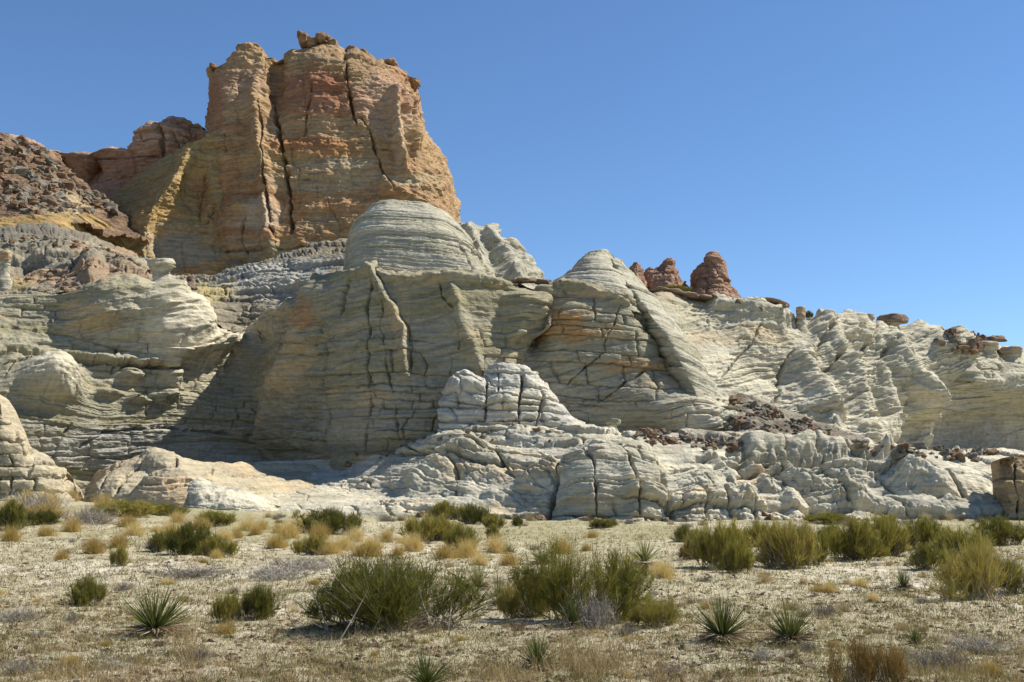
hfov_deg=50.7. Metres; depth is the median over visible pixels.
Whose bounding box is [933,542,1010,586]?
desert shrub
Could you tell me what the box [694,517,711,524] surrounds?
grass tuft
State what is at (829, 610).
dead plant
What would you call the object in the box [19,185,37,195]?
boulder
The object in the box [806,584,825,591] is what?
grass tuft
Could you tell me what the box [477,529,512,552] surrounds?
grass tuft
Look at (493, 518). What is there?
desert shrub
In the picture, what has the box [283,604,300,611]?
grass tuft
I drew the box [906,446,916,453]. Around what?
boulder
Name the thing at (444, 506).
desert shrub
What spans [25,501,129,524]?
dead shrub
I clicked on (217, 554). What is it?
grass tuft
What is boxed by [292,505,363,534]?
desert shrub
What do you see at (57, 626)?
grass tuft
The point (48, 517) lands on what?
desert shrub
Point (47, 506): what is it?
grass tuft
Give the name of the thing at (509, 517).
boulder
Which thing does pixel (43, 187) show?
boulder
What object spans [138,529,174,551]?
desert shrub
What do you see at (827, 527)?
desert shrub
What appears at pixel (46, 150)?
boulder
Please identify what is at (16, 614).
dead shrub
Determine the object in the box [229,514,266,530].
grass tuft
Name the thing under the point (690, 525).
grass tuft
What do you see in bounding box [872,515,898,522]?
desert shrub
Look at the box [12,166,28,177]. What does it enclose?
boulder
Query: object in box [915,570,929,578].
grass tuft
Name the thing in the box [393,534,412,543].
grass tuft
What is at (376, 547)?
grass tuft
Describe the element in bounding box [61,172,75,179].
boulder
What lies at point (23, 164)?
boulder
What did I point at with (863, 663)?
desert shrub
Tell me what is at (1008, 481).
orange block
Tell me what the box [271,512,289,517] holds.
grass tuft
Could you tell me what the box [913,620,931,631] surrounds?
grass tuft
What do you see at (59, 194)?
boulder
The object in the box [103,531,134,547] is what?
grass tuft
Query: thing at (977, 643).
dead shrub
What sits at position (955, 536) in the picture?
desert shrub
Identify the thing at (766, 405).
boulder
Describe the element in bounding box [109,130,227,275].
buttress
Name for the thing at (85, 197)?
boulder
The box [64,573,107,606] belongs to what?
desert shrub
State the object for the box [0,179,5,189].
boulder
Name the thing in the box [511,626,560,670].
yucca
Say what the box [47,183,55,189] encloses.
boulder
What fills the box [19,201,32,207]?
boulder
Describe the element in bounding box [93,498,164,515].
desert shrub
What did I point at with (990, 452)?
boulder
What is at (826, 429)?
boulder
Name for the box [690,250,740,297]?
rock spire
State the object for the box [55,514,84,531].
grass tuft
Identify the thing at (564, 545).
grass tuft
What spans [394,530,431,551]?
grass tuft
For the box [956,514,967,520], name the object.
grass tuft
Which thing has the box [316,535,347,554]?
grass tuft
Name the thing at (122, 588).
dead plant
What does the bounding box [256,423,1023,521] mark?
rock apron
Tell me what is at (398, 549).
grass tuft
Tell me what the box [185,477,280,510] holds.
crusted ledge
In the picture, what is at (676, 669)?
dead plant
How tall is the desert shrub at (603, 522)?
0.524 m
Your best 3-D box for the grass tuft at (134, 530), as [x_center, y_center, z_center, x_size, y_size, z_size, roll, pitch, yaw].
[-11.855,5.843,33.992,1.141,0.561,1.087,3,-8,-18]
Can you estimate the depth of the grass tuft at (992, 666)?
9.31 m
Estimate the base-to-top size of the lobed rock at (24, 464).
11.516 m
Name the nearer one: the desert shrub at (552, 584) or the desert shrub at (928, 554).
the desert shrub at (552, 584)
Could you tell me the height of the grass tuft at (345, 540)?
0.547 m
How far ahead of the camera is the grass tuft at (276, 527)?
37.29 m
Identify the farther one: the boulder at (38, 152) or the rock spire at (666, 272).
the rock spire at (666, 272)
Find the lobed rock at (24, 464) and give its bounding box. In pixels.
[0,395,83,502]
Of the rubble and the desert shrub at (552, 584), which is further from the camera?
the rubble
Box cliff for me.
[0,260,1023,495]
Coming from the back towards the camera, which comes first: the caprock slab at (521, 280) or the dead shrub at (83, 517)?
the caprock slab at (521, 280)
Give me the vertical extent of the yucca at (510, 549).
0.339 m
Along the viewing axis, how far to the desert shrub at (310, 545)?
26.23 m
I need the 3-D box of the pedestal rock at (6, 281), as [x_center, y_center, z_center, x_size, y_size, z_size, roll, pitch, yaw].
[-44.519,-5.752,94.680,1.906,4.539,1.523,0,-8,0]
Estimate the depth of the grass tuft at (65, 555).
24.24 m
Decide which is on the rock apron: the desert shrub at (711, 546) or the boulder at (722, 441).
the boulder at (722, 441)
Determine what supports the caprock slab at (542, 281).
on the cliff
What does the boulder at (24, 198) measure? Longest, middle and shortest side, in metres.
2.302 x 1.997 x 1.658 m
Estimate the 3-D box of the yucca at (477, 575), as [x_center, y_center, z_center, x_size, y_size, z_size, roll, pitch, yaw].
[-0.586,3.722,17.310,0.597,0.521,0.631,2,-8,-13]
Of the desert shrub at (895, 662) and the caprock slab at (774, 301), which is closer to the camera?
the desert shrub at (895, 662)
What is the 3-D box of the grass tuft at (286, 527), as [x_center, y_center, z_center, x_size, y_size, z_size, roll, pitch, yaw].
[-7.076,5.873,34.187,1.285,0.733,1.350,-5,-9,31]
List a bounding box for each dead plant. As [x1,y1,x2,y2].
[0,656,51,674]
[22,629,53,637]
[59,611,84,621]
[87,657,138,670]
[98,652,110,658]
[104,579,137,591]
[173,645,232,662]
[607,622,645,635]
[663,660,689,672]
[698,575,711,581]
[744,645,788,660]
[793,640,823,651]
[811,601,848,615]
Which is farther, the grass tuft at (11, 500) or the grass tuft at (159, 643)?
the grass tuft at (11, 500)
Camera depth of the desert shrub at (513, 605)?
13.82 m
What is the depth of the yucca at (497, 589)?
14.80 m
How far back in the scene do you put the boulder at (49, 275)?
104.16 m
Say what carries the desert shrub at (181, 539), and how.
on the ground at (152, 519)
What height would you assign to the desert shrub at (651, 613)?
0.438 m
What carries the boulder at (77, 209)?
on the debris slope at (120, 225)
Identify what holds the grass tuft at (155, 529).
on the ground at (152, 519)
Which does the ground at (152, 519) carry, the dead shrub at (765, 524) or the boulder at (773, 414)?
the dead shrub at (765, 524)
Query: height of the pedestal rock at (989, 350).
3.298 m
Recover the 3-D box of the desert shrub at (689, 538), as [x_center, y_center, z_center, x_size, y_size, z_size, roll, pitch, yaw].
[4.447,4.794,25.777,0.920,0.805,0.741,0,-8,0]
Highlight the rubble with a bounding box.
[0,138,998,521]
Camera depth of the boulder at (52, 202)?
164.87 m
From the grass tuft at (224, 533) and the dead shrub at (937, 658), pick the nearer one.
the dead shrub at (937, 658)
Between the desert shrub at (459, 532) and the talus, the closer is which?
the desert shrub at (459, 532)
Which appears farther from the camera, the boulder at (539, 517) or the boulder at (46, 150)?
the boulder at (46, 150)
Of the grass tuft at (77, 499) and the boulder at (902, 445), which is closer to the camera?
the grass tuft at (77, 499)
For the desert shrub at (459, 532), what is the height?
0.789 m
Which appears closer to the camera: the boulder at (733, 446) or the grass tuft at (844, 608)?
the grass tuft at (844, 608)
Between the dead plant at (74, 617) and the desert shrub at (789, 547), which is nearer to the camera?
the dead plant at (74, 617)
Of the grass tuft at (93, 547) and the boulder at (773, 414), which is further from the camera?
the boulder at (773, 414)
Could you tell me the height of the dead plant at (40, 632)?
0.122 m
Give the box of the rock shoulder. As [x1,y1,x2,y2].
[457,221,543,290]
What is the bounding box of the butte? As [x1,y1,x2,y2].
[205,30,460,269]
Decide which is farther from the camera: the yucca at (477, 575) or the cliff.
the cliff
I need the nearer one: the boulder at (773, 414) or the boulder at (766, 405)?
the boulder at (773, 414)
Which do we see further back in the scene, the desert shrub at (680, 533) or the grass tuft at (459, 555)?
the desert shrub at (680, 533)
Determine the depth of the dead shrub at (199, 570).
20.77 m
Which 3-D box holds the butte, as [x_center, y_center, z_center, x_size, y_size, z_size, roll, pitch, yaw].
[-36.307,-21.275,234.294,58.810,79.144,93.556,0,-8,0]
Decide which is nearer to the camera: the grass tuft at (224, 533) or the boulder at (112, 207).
the grass tuft at (224, 533)
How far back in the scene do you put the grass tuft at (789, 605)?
14.42 m
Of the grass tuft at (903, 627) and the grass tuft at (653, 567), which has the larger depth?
the grass tuft at (653, 567)
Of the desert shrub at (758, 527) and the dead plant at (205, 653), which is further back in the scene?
the desert shrub at (758, 527)
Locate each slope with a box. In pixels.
[0,133,151,244]
[0,222,346,331]
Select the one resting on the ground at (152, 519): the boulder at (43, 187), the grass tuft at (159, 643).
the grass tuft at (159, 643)
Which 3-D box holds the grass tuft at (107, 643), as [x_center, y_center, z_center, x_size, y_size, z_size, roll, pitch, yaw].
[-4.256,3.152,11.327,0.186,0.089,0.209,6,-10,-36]
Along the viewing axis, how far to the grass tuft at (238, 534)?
34.60 m
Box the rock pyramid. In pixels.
[437,362,584,432]
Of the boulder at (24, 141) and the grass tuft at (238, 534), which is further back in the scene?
the boulder at (24, 141)
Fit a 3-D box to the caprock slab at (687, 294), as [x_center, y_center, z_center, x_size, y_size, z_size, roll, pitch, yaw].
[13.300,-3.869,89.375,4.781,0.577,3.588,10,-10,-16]
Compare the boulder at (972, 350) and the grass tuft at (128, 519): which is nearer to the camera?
the grass tuft at (128, 519)
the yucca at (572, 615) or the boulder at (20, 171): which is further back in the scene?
the boulder at (20, 171)
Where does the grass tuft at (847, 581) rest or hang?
on the ground at (152, 519)
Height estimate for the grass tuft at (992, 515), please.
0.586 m
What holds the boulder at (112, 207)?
on the debris slope at (120, 225)
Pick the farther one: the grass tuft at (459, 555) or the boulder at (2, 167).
the boulder at (2, 167)
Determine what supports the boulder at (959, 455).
on the rock apron
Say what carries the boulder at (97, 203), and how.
on the debris slope at (120, 225)
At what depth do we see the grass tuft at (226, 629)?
12.36 m
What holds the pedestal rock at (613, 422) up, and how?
on the cliff
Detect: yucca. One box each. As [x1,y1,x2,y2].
[111,581,209,638]
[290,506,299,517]
[393,648,460,681]
[465,561,493,588]
[486,570,506,608]
[502,540,517,552]
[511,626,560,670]
[518,545,557,564]
[560,590,586,629]
[620,535,664,570]
[681,591,760,646]
[757,590,819,647]
[890,565,918,589]
[899,618,928,645]
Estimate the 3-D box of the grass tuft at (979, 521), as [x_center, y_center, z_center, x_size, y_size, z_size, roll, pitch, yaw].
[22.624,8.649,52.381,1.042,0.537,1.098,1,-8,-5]
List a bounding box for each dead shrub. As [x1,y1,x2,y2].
[0,606,48,621]
[1,489,85,509]
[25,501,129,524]
[134,561,243,578]
[232,562,324,581]
[255,554,346,572]
[560,584,624,628]
[742,519,787,529]
[902,641,995,669]
[923,629,1023,655]
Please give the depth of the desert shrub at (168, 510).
46.36 m
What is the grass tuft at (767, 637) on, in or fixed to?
on the ground at (152, 519)
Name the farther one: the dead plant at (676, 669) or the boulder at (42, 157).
the boulder at (42, 157)
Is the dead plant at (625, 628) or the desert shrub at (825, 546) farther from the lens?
the desert shrub at (825, 546)
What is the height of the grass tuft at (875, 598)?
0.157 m
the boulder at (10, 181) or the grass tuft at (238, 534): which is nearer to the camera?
the grass tuft at (238, 534)
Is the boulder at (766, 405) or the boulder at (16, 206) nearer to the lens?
the boulder at (766, 405)
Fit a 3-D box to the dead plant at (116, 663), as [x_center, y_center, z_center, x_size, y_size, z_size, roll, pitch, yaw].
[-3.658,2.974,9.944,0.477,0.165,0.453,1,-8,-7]
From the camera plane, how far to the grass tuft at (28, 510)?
42.43 m
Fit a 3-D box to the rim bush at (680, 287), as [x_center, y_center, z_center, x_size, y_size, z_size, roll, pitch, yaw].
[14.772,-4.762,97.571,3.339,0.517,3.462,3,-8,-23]
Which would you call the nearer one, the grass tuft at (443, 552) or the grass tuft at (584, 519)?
the grass tuft at (443, 552)
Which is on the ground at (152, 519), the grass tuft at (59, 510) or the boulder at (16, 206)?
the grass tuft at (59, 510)
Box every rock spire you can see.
[629,262,647,287]
[643,257,690,291]
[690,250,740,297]
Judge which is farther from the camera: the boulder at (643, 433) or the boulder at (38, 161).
the boulder at (38, 161)
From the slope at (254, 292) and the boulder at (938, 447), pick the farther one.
the slope at (254, 292)
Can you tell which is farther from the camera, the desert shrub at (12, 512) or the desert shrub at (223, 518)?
the desert shrub at (223, 518)
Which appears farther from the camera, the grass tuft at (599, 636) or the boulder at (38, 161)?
the boulder at (38, 161)
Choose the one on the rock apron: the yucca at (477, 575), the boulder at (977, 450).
the boulder at (977, 450)
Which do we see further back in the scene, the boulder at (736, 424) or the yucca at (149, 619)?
the boulder at (736, 424)
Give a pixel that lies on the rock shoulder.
(509, 259)
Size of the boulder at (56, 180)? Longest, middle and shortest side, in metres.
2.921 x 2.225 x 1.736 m
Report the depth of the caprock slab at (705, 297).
89.22 m
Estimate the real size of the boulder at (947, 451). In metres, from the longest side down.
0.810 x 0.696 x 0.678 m
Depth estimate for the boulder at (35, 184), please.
173.69 m
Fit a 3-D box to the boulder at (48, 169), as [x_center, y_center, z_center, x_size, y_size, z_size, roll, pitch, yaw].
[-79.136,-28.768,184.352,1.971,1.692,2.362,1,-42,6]
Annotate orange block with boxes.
[990,454,1023,520]
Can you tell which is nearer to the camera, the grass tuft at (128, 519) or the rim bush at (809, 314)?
the grass tuft at (128, 519)
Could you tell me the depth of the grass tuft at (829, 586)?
16.68 m
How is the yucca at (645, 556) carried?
on the ground at (152, 519)
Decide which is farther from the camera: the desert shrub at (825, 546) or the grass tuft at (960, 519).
the grass tuft at (960, 519)
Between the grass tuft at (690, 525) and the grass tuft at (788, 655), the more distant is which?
the grass tuft at (690, 525)
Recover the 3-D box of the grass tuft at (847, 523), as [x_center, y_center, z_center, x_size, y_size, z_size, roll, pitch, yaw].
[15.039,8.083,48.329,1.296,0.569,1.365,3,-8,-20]
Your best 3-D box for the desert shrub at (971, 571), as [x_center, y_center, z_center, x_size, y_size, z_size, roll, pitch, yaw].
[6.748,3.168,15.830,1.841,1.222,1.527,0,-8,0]
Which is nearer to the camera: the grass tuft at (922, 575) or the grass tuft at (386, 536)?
the grass tuft at (922, 575)
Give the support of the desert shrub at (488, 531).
on the ground at (152, 519)
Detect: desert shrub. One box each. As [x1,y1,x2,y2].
[0,490,40,529]
[27,506,68,524]
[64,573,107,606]
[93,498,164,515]
[107,543,131,565]
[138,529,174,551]
[142,503,192,515]
[159,519,218,554]
[177,507,243,525]
[192,533,241,556]
[206,589,253,622]
[238,580,280,619]
[284,544,509,641]
[288,533,330,554]
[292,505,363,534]
[395,510,461,541]
[421,499,465,519]
[439,521,482,549]
[443,499,491,524]
[481,513,507,527]
[485,522,501,538]
[486,576,546,617]
[502,525,659,622]
[511,514,523,525]
[584,517,618,527]
[623,591,683,627]
[669,524,698,541]
[673,544,700,559]
[681,528,704,558]
[683,513,768,569]
[715,536,756,572]
[741,519,769,547]
[744,512,830,569]
[780,521,832,564]
[800,511,860,523]
[810,627,886,681]
[815,520,843,539]
[822,512,893,560]
[850,506,935,556]
[861,637,917,681]
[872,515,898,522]
[900,512,949,548]
[900,540,952,569]
[910,523,998,556]
[919,525,1023,601]
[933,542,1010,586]
[965,512,1023,545]
[996,555,1023,593]
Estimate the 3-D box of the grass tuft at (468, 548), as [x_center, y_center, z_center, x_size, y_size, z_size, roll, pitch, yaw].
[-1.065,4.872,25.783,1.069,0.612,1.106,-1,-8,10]
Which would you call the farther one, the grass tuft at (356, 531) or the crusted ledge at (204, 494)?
the crusted ledge at (204, 494)
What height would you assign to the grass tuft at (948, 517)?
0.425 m
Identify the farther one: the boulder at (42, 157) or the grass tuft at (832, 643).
the boulder at (42, 157)
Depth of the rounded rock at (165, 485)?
55.90 m
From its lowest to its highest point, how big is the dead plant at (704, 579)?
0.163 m
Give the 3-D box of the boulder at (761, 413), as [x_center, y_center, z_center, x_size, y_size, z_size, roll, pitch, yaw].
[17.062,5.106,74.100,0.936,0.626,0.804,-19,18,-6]
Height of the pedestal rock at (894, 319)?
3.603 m
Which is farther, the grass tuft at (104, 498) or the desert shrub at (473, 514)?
the desert shrub at (473, 514)
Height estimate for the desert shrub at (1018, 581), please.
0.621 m
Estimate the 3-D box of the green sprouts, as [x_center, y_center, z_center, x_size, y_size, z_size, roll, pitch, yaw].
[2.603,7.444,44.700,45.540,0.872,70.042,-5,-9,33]
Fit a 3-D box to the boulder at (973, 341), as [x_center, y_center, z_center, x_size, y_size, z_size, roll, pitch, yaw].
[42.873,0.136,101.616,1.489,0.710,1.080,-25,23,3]
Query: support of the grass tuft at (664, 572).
on the ground at (152, 519)
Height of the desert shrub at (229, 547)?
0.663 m
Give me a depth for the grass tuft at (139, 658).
10.35 m
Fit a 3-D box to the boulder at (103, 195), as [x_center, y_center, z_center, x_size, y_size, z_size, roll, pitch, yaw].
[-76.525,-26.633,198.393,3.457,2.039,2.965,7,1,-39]
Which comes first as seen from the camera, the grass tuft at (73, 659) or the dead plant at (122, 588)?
the grass tuft at (73, 659)
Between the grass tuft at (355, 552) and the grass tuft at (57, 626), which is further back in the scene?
the grass tuft at (355, 552)
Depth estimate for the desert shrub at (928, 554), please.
22.05 m
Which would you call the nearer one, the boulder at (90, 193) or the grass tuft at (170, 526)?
the grass tuft at (170, 526)
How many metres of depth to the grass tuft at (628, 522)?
49.97 m
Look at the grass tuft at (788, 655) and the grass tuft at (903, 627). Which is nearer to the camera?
the grass tuft at (788, 655)
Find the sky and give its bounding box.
[0,0,1023,350]
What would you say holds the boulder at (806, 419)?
on the talus
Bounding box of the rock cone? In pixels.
[553,249,717,400]
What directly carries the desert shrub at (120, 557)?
on the ground at (152, 519)
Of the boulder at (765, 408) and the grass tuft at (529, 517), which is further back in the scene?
the boulder at (765, 408)
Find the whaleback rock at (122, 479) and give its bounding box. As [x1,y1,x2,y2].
[83,447,319,502]
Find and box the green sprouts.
[0,515,1023,681]
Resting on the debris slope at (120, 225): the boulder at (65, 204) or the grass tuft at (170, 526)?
the boulder at (65, 204)
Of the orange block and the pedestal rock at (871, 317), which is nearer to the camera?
the orange block
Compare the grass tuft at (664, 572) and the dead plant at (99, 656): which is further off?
the grass tuft at (664, 572)
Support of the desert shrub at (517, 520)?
on the ground at (152, 519)
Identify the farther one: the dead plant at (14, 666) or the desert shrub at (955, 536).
the desert shrub at (955, 536)
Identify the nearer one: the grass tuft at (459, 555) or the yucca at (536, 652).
the yucca at (536, 652)
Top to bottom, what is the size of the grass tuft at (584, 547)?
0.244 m
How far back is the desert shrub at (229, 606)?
13.38 m
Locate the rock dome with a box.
[343,199,494,276]
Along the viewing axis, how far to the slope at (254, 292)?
113.49 m
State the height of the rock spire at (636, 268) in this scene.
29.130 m
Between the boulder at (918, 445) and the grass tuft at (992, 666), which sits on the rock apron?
the boulder at (918, 445)
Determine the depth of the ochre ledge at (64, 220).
151.11 m
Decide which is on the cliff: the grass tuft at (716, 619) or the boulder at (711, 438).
the boulder at (711, 438)
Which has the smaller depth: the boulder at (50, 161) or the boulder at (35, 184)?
the boulder at (35, 184)
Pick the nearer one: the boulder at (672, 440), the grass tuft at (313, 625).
the grass tuft at (313, 625)
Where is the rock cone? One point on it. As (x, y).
(680, 353)
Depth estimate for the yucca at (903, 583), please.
16.83 m
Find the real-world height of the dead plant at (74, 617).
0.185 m
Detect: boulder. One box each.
[0,132,5,139]
[0,158,15,164]
[0,164,7,173]
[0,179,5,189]
[4,177,21,184]
[5,141,22,155]
[6,135,20,144]
[6,184,19,191]
[10,200,21,209]
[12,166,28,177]
[13,135,29,145]
[16,153,33,162]
[16,162,31,170]
[16,177,28,183]
[16,196,33,202]
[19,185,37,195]
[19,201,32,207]
[20,208,30,212]
[21,148,30,154]
[25,170,35,177]
[27,198,39,205]
[29,182,38,187]
[30,147,49,154]
[30,175,49,185]
[31,158,43,164]
[33,149,45,154]
[34,156,46,163]
[38,184,47,192]
[40,194,53,199]
[40,198,49,203]
[42,189,51,194]
[43,165,54,177]
[44,156,56,167]
[44,272,53,277]
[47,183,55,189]
[47,199,60,206]
[50,177,61,187]
[53,191,67,198]
[56,171,68,179]
[56,198,70,207]
[58,179,73,190]
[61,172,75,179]
[71,205,80,212]
[72,189,82,195]
[76,184,85,192]
[82,194,89,201]
[86,189,94,195]
[91,200,103,208]
[92,191,106,199]
[105,200,120,215]
[505,515,515,519]
[535,514,548,520]
[635,430,647,435]
[646,428,656,439]
[647,438,656,445]
[655,428,665,433]
[668,436,679,444]
[679,434,695,441]
[705,435,715,442]
[716,437,725,445]
[727,441,740,450]
[728,396,741,403]
[731,419,746,430]
[741,420,753,428]
[750,402,760,409]
[755,427,767,430]
[756,409,767,416]
[760,405,768,413]
[763,403,773,409]
[767,411,777,419]
[794,419,804,424]
[801,417,812,422]
[817,427,831,431]
[853,439,869,448]
[890,448,906,460]
[897,441,908,450]
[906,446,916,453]
[913,442,927,449]
[933,337,945,346]
[933,444,942,450]
[942,448,952,455]
[944,326,959,334]
[948,334,960,343]
[950,449,965,461]
[958,343,969,349]
[965,336,976,345]
[965,452,977,458]
[967,342,978,354]
[970,447,982,455]
[975,341,983,351]
[979,334,986,340]
[986,448,999,455]
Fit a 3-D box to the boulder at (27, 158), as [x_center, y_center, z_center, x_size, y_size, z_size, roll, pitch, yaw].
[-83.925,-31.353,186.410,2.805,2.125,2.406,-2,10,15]
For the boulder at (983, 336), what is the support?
on the cliff
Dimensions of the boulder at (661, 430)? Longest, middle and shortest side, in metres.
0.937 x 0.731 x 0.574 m
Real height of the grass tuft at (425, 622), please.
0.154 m
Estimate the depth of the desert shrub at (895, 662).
8.56 m
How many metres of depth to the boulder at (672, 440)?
63.94 m
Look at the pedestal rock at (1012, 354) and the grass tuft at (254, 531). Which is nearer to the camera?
the grass tuft at (254, 531)
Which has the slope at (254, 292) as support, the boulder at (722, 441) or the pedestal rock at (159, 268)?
the pedestal rock at (159, 268)
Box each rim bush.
[655,285,693,290]
[805,311,813,317]
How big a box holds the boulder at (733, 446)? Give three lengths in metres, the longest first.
0.898 x 0.701 x 0.447 m
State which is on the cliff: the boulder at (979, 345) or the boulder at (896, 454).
the boulder at (979, 345)
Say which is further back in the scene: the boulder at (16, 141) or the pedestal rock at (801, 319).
the boulder at (16, 141)
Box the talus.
[723,393,875,442]
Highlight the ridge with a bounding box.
[9,116,206,197]
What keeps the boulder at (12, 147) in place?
on the debris slope at (120, 225)
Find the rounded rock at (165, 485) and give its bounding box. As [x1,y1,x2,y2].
[131,468,213,507]
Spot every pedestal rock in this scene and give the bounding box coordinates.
[0,250,12,290]
[147,258,175,280]
[606,418,620,432]
[796,306,808,333]
[867,314,874,320]
[876,313,911,343]
[955,352,986,381]
[982,341,1004,367]
[999,346,1022,363]
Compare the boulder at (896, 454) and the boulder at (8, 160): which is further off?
the boulder at (8, 160)
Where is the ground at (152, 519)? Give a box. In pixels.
[0,500,1023,681]
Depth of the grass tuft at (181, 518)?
41.84 m
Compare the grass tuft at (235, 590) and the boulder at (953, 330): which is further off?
the boulder at (953, 330)
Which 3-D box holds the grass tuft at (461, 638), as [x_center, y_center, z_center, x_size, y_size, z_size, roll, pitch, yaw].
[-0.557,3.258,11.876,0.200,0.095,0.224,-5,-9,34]
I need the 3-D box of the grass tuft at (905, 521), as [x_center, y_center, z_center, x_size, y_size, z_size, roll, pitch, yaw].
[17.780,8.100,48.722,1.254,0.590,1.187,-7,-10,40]
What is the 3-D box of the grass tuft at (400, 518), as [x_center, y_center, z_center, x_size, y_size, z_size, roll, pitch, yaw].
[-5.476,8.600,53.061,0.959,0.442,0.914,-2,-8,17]
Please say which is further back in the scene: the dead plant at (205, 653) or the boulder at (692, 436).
the boulder at (692, 436)
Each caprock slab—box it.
[511,277,536,283]
[534,279,551,284]
[648,286,700,298]
[690,294,712,300]
[761,297,786,304]
[986,335,1006,341]
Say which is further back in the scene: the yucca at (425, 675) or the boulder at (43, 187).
the boulder at (43, 187)
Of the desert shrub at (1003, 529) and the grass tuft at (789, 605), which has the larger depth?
the desert shrub at (1003, 529)
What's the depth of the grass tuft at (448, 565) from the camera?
22.21 m
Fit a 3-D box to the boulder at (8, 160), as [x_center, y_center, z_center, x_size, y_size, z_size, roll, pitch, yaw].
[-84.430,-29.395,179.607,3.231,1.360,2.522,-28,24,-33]
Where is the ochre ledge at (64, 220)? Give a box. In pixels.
[0,213,126,248]
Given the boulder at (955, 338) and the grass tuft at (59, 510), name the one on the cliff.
the boulder at (955, 338)
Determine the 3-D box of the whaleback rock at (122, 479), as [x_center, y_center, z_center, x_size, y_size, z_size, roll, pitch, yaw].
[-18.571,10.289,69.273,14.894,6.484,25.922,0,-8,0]
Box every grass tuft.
[0,497,23,509]
[0,522,28,541]
[17,488,36,502]
[22,503,44,512]
[27,486,69,508]
[30,522,63,536]
[34,501,69,514]
[48,622,71,630]
[50,547,74,559]
[51,506,69,516]
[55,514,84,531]
[55,654,84,666]
[69,489,84,500]
[78,533,110,553]
[86,489,119,511]
[94,509,112,522]
[101,639,111,646]
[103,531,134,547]
[109,510,143,526]
[122,520,149,535]
[132,654,146,660]
[148,523,163,531]
[150,637,171,646]
[153,519,184,534]
[159,578,176,583]
[167,509,188,522]
[171,625,189,635]
[190,514,217,528]
[206,621,238,634]
[207,548,225,558]
[216,527,240,540]
[226,585,240,593]
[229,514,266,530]
[229,525,247,537]
[247,523,265,534]
[255,517,272,529]
[263,530,291,548]
[267,517,308,538]
[268,521,283,532]
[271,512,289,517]
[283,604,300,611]
[288,510,310,528]
[300,519,335,539]
[302,618,322,626]
[307,578,323,584]
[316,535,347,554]
[326,530,359,550]
[344,524,366,540]
[346,540,375,556]
[355,532,388,549]
[358,540,386,556]
[372,514,395,521]
[375,527,396,541]
[381,658,402,666]
[389,545,411,554]
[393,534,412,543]
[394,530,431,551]
[395,513,407,520]
[412,616,430,625]
[429,537,463,559]
[442,559,461,567]
[451,535,489,557]
[451,547,468,558]
[455,633,466,640]
[463,551,491,564]
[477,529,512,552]
[487,577,505,583]
[493,549,523,564]
[506,618,532,630]
[521,511,534,520]
[527,543,539,549]
[544,535,579,553]
[578,543,594,550]
[579,514,593,520]
[584,529,600,537]
[593,628,606,637]
[622,518,635,523]
[644,557,676,575]
[650,559,679,578]
[675,521,697,526]
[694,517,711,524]
[697,602,712,608]
[703,614,736,628]
[708,563,716,570]
[755,568,771,582]
[759,630,773,640]
[779,600,802,609]
[780,649,807,657]
[795,607,808,617]
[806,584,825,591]
[819,579,840,592]
[825,639,839,645]
[830,600,855,611]
[835,517,859,525]
[841,579,852,584]
[846,576,871,586]
[865,591,883,601]
[894,621,914,632]
[899,518,916,524]
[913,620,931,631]
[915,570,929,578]
[945,514,955,519]
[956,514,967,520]
[964,658,1008,675]
[968,515,988,522]
[983,511,1000,518]
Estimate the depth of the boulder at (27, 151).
188.40 m
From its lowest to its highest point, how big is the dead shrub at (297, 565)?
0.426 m
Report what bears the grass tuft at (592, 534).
on the ground at (152, 519)
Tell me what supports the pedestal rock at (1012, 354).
on the cliff
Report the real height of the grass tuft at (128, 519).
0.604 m
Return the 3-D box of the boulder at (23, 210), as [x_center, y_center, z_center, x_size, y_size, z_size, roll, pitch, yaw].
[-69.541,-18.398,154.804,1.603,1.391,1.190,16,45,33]
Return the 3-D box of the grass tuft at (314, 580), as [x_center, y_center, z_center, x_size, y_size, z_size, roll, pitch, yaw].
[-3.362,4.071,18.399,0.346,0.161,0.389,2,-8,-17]
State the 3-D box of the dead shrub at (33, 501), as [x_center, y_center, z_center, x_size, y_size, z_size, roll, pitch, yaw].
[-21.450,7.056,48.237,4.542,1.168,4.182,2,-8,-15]
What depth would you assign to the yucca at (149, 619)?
12.10 m
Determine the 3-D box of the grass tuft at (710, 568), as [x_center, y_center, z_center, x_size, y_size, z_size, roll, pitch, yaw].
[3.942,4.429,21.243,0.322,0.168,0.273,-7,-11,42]
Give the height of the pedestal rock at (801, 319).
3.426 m
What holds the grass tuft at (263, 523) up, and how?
on the ground at (152, 519)
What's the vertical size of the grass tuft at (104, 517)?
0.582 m
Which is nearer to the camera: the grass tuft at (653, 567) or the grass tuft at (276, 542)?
the grass tuft at (653, 567)
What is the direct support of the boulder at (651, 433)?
on the rock apron

